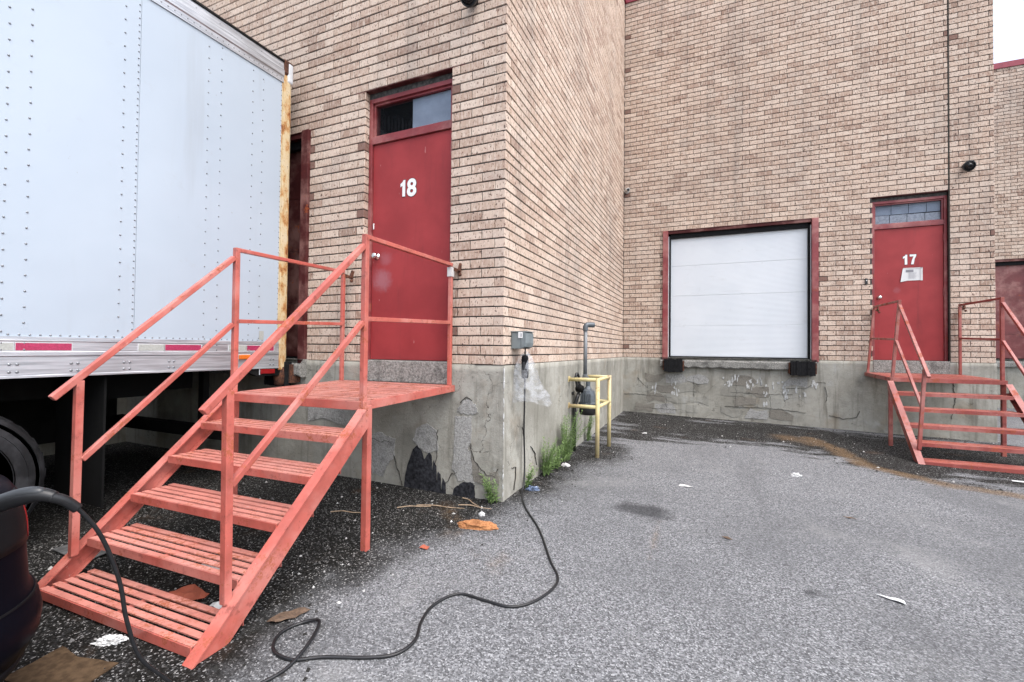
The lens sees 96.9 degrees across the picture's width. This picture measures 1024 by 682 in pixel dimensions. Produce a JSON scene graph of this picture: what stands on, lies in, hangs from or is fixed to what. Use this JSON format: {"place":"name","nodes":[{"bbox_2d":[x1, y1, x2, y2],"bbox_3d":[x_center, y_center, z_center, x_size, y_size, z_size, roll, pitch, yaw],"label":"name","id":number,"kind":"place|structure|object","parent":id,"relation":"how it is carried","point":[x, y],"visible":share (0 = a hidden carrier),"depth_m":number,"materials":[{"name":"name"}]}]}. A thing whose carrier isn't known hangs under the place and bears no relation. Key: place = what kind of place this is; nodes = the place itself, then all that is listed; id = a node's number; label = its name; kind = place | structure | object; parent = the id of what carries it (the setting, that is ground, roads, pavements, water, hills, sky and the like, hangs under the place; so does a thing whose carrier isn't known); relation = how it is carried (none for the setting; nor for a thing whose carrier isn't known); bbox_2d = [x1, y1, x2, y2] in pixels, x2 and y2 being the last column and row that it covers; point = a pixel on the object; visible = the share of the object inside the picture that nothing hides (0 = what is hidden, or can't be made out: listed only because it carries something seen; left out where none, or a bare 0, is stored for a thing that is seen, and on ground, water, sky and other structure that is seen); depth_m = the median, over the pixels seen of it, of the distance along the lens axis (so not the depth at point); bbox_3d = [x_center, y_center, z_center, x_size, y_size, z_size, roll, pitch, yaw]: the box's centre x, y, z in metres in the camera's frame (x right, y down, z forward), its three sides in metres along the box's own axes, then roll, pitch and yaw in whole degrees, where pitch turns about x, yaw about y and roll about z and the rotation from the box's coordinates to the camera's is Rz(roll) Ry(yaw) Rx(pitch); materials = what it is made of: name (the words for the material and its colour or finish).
{"place":"outdoors","nodes":[
{"label":"outdoors","id":0,"kind":"place"},
{"bbox_2d":[3,408,1023,681],"bbox_3d":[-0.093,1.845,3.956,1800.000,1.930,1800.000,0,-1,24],"label":"ground","id":1,"kind":"structure","parent":0,"point":[661,578],"depth_m":2.84,"materials":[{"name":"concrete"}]},
{"bbox_2d":[0,475,42,681],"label":"parked car","id":2,"kind":"object","parent":1,"relation":"on","point":[21,602],"visible":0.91,"depth_m":1.64,"materials":[{"name":"paint"}]},
{"bbox_2d":[4,646,118,681],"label":"cardboard sheet","id":3,"kind":"object","parent":1,"relation":"on","point":[62,664],"visible":0.98,"depth_m":1.94,"materials":[{"name":"brown cardboard"}]},
{"bbox_2d":[52,544,105,559],"bbox_3d":[-2.851,1.400,3.049,0.420,0.017,0.240,0,1,24],"label":"board scrap","id":4,"kind":"object","parent":1,"relation":"on","point":[62,550],"visible":0.29,"depth_m":3.01,"materials":[{"name":"grey"}]},
{"bbox_2d":[90,634,128,646],"bbox_3d":[-1.887,1.395,2.125,0.164,0.040,0.067,1,-1,-5],"label":"crumpled tissue","id":5,"kind":"object","parent":1,"relation":"on","point":[109,640],"visible":1,"depth_m":2.11,"materials":[{"name":"white paper"}]},
{"bbox_2d":[0,0,292,515],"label":"semi trailer","id":6,"kind":"object","parent":1,"relation":"on","point":[144,159],"visible":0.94,"depth_m":3.58,"materials":[{"name":"white paint"}]},
{"bbox_2d":[169,584,209,599],"bbox_3d":[-1.772,1.387,2.497,0.232,0.022,0.105,0,-1,30],"label":"plastic scrap","id":7,"kind":"object","parent":1,"relation":"on","point":[193,592],"visible":0.79,"depth_m":2.49,"materials":[{"name":"orange plastic"}]},
{"bbox_2d":[210,601,221,608],"bbox_3d":[-1.505,1.379,2.383,0.140,0.038,0.090,0,10,24],"label":"plastic scrap","id":8,"kind":"object","parent":1,"relation":"on","point":[216,605],"visible":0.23,"depth_m":2.36,"materials":[{"name":"white plastic"}]},
{"bbox_2d":[38,234,461,669],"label":"metal staircase","id":9,"kind":"structure","parent":1,"relation":"on","point":[218,409],"depth_m":2.67,"materials":[{"name":"red metal"}]},
{"bbox_2d":[0,349,558,681],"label":"charging cable","id":10,"kind":"object","parent":1,"relation":"on","point":[12,499],"visible":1,"depth_m":1.61,"materials":[{"name":"black rubber"}]},
{"bbox_2d":[267,607,309,621],"bbox_3d":[-1.136,1.394,2.309,0.200,0.014,0.080,3,1,-28],"label":"leaf","id":11,"kind":"object","parent":1,"relation":"on","point":[282,616],"visible":1,"depth_m":2.31,"materials":[{"name":"brown plant"}]},
{"bbox_2d":[331,510,360,512],"bbox_3d":[-1.352,1.394,3.703,0.261,0.015,0.024,1,-1,6],"label":"stick","id":12,"kind":"object","parent":1,"relation":"on","point":[345,511],"visible":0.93,"depth_m":3.71,"materials":[{"name":"brown wood"}]},
{"bbox_2d":[397,505,430,507],"bbox_3d":[-0.826,1.398,3.831,0.281,0.015,0.023,1,-1,-6],"label":"stick","id":13,"kind":"object","parent":1,"relation":"on","point":[413,506],"visible":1,"depth_m":3.83,"materials":[{"name":"brown wood"}]},
{"bbox_2d":[419,544,429,548],"bbox_3d":[-0.591,1.394,3.069,0.060,0.010,0.040,6,7,24],"label":"leaf","id":14,"kind":"object","parent":1,"relation":"on","point":[423,546],"visible":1,"depth_m":3.07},
{"bbox_2d":[416,504,463,508],"bbox_3d":[-0.605,1.398,3.833,0.421,0.015,0.025,0,-1,11],"label":"stick","id":15,"kind":"object","parent":1,"relation":"on","point":[436,505],"visible":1,"depth_m":3.85,"materials":[{"name":"brown wood"}]},
{"bbox_2d":[458,504,490,508],"bbox_3d":[-0.314,1.395,3.825,0.301,0.015,0.025,0,-1,20],"label":"stick","id":16,"kind":"object","parent":1,"relation":"on","point":[473,505],"visible":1,"depth_m":3.83,"materials":[{"name":"brown wood"}]},
{"bbox_2d":[457,519,498,530],"bbox_3d":[-0.257,1.383,3.428,0.324,0.060,0.108,0,-1,7],"label":"foam chunk","id":17,"kind":"object","parent":1,"relation":"on","point":[474,524],"visible":1,"depth_m":3.40,"materials":[{"name":"orange plastic"}]},
{"bbox_2d":[480,473,500,502],"bbox_3d":[-0.205,1.281,3.924,0.223,0.240,0.184,0,-1,14],"label":"weed","id":18,"kind":"object","parent":1,"relation":"on","point":[491,496],"visible":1,"depth_m":3.91,"materials":[{"name":"green plant"}]},
{"bbox_2d":[38,0,1023,501],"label":"warehouse building","id":19,"kind":"structure","parent":1,"relation":"on","point":[792,174],"depth_m":7.27,"materials":[{"name":"brick"}]},
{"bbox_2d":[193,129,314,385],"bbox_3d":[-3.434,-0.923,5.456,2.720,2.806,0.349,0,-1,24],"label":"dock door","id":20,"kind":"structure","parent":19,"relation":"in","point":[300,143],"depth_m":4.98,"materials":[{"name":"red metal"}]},
{"bbox_2d":[355,63,465,384],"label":"door","id":21,"kind":"structure","parent":19,"relation":"in","point":[409,191],"depth_m":4.51,"materials":[{"name":"red paint"}]},
{"bbox_2d":[461,0,478,7],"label":"wall lamp","id":22,"kind":"object","parent":19,"relation":"attached to","point":[469,3],"visible":1,"depth_m":4.08,"materials":[{"name":"black paint"}]},
{"bbox_2d":[511,331,533,348],"bbox_3d":[0.097,-0.007,4.182,0.155,0.160,0.194,0,-1,24],"label":"outlet box","id":23,"kind":"object","parent":19,"relation":"attached to","point":[521,339],"visible":1,"depth_m":4.11,"materials":[{"name":"grey plastic"}]},
{"bbox_2d":[571,322,595,450],"bbox_3d":[0.979,0.602,5.981,0.321,1.717,0.415,0,-1,24],"label":"gas meter","id":24,"kind":"object","parent":19,"relation":"attached to","point":[587,396],"visible":0.85,"depth_m":5.85,"materials":[{"name":"black paint"}]},
{"bbox_2d":[660,217,821,375],"bbox_3d":[4.232,-0.835,8.585,2.720,2.897,0.530,0,-1,24],"label":"dock door","id":25,"kind":"structure","parent":19,"relation":"in","point":[743,291],"depth_m":8.56,"materials":[{"name":"white metal"}]},
{"bbox_2d":[863,189,957,373],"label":"door","id":26,"kind":"structure","parent":19,"relation":"in","point":[909,230],"depth_m":7.55,"materials":[{"name":"red paint"}]},
{"bbox_2d":[901,267,922,281],"bbox_3d":[6.648,-1.104,7.550,0.295,0.233,0.010,0,-1,22],"label":"paper notice","id":27,"kind":"object","parent":26,"relation":"attached to","point":[910,274],"visible":1,"depth_m":7.55,"materials":[{"name":"white paper"}]},
{"bbox_2d":[962,160,975,170],"bbox_3d":[7.205,-2.757,7.153,0.165,0.161,0.190,0,-1,24],"label":"wall lamp","id":28,"kind":"object","parent":19,"relation":"attached to","point":[969,165],"visible":1,"depth_m":7.12,"materials":[{"name":"black paint"}]},
{"bbox_2d":[995,258,1023,367],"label":"dock door","id":29,"kind":"structure","parent":19,"relation":"in","point":[1009,273],"depth_m":11.39,"materials":[{"name":"red paint"}]},
{"bbox_2d":[525,463,537,487],"bbox_3d":[0.184,1.294,4.343,0.153,0.221,0.154,0,-1,24],"label":"weed","id":30,"kind":"object","parent":1,"relation":"on","point":[527,481],"visible":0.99,"depth_m":4.34,"materials":[{"name":"green plant"}]},
{"bbox_2d":[525,485,538,490],"bbox_3d":[0.198,1.387,4.274,0.154,0.044,0.088,1,-1,1],"label":"drink wrapper","id":31,"kind":"object","parent":1,"relation":"on","point":[532,488],"visible":1,"depth_m":4.26,"materials":[{"name":"blue plastic"}]},
{"bbox_2d":[541,436,566,475],"bbox_3d":[0.430,1.201,4.760,0.284,0.419,0.319,0,-1,9],"label":"weed","id":32,"kind":"object","parent":1,"relation":"on","point":[546,466],"visible":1,"depth_m":4.74,"materials":[{"name":"green plant"}]},
{"bbox_2d":[551,445,570,468],"bbox_3d":[0.495,1.272,5.025,0.239,0.274,0.231,1,-1,-40],"label":"weed","id":33,"kind":"object","parent":1,"relation":"on","point":[557,463],"visible":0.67,"depth_m":5.03,"materials":[{"name":"green plant"}]},
{"bbox_2d":[561,463,570,466],"bbox_3d":[0.603,1.392,5.113,0.111,0.038,0.082,0,-1,24],"label":"paper ball","id":34,"kind":"object","parent":1,"relation":"on","point":[565,465],"visible":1,"depth_m":5.10,"materials":[{"name":"white paper"}]},
{"bbox_2d":[560,409,595,461],"bbox_3d":[0.715,1.114,5.344,0.415,0.586,0.370,1,-1,-33],"label":"weed","id":35,"kind":"object","parent":1,"relation":"on","point":[567,448],"visible":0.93,"depth_m":5.33,"materials":[{"name":"green plant"}]},
{"bbox_2d":[584,415,593,440],"bbox_3d":[1.108,1.200,6.438,0.156,0.441,0.181,0,-1,24],"label":"weed","id":36,"kind":"object","parent":1,"relation":"on","point":[588,431],"visible":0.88,"depth_m":6.43,"materials":[{"name":"green plant"}]},
{"bbox_2d":[568,375,610,457],"bbox_3d":[1.039,0.955,5.985,0.422,1.003,0.880,0,-1,24],"label":"pipe guard","id":37,"kind":"object","parent":1,"relation":"on","point":[597,379],"visible":0.84,"depth_m":5.65,"materials":[{"name":"yellow paint"}]},
{"bbox_2d":[790,473,801,476],"bbox_3d":[3.103,1.461,4.964,0.116,0.040,0.084,1,-1,-15],"label":"crumpled paper","id":38,"kind":"object","parent":1,"relation":"on","point":[796,474],"visible":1,"depth_m":4.94,"materials":[{"name":"white paper"}]},
{"bbox_2d":[877,594,905,603],"bbox_3d":[2.143,1.450,2.565,0.040,0.008,0.136,1,-1,-41],"label":"paper scrap","id":39,"kind":"object","parent":1,"relation":"on","point":[897,599],"visible":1,"depth_m":2.55,"materials":[{"name":"white paper"}]},
{"bbox_2d":[864,297,1023,473],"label":"metal staircase","id":40,"kind":"structure","parent":1,"relation":"on","point":[915,445],"depth_m":6.05,"materials":[{"name":"red metal"}]},
{"bbox_2d":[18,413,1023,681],"bbox_3d":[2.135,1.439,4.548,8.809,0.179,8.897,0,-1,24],"label":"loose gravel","id":41,"kind":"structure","parent":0,"point":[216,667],"depth_m":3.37,"materials":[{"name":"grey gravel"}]},
{"bbox_2d":[993,0,1023,63],"label":"sky","id":42,"kind":"structure","parent":0,"point":[1008,15],"materials":[{"name":"white"}]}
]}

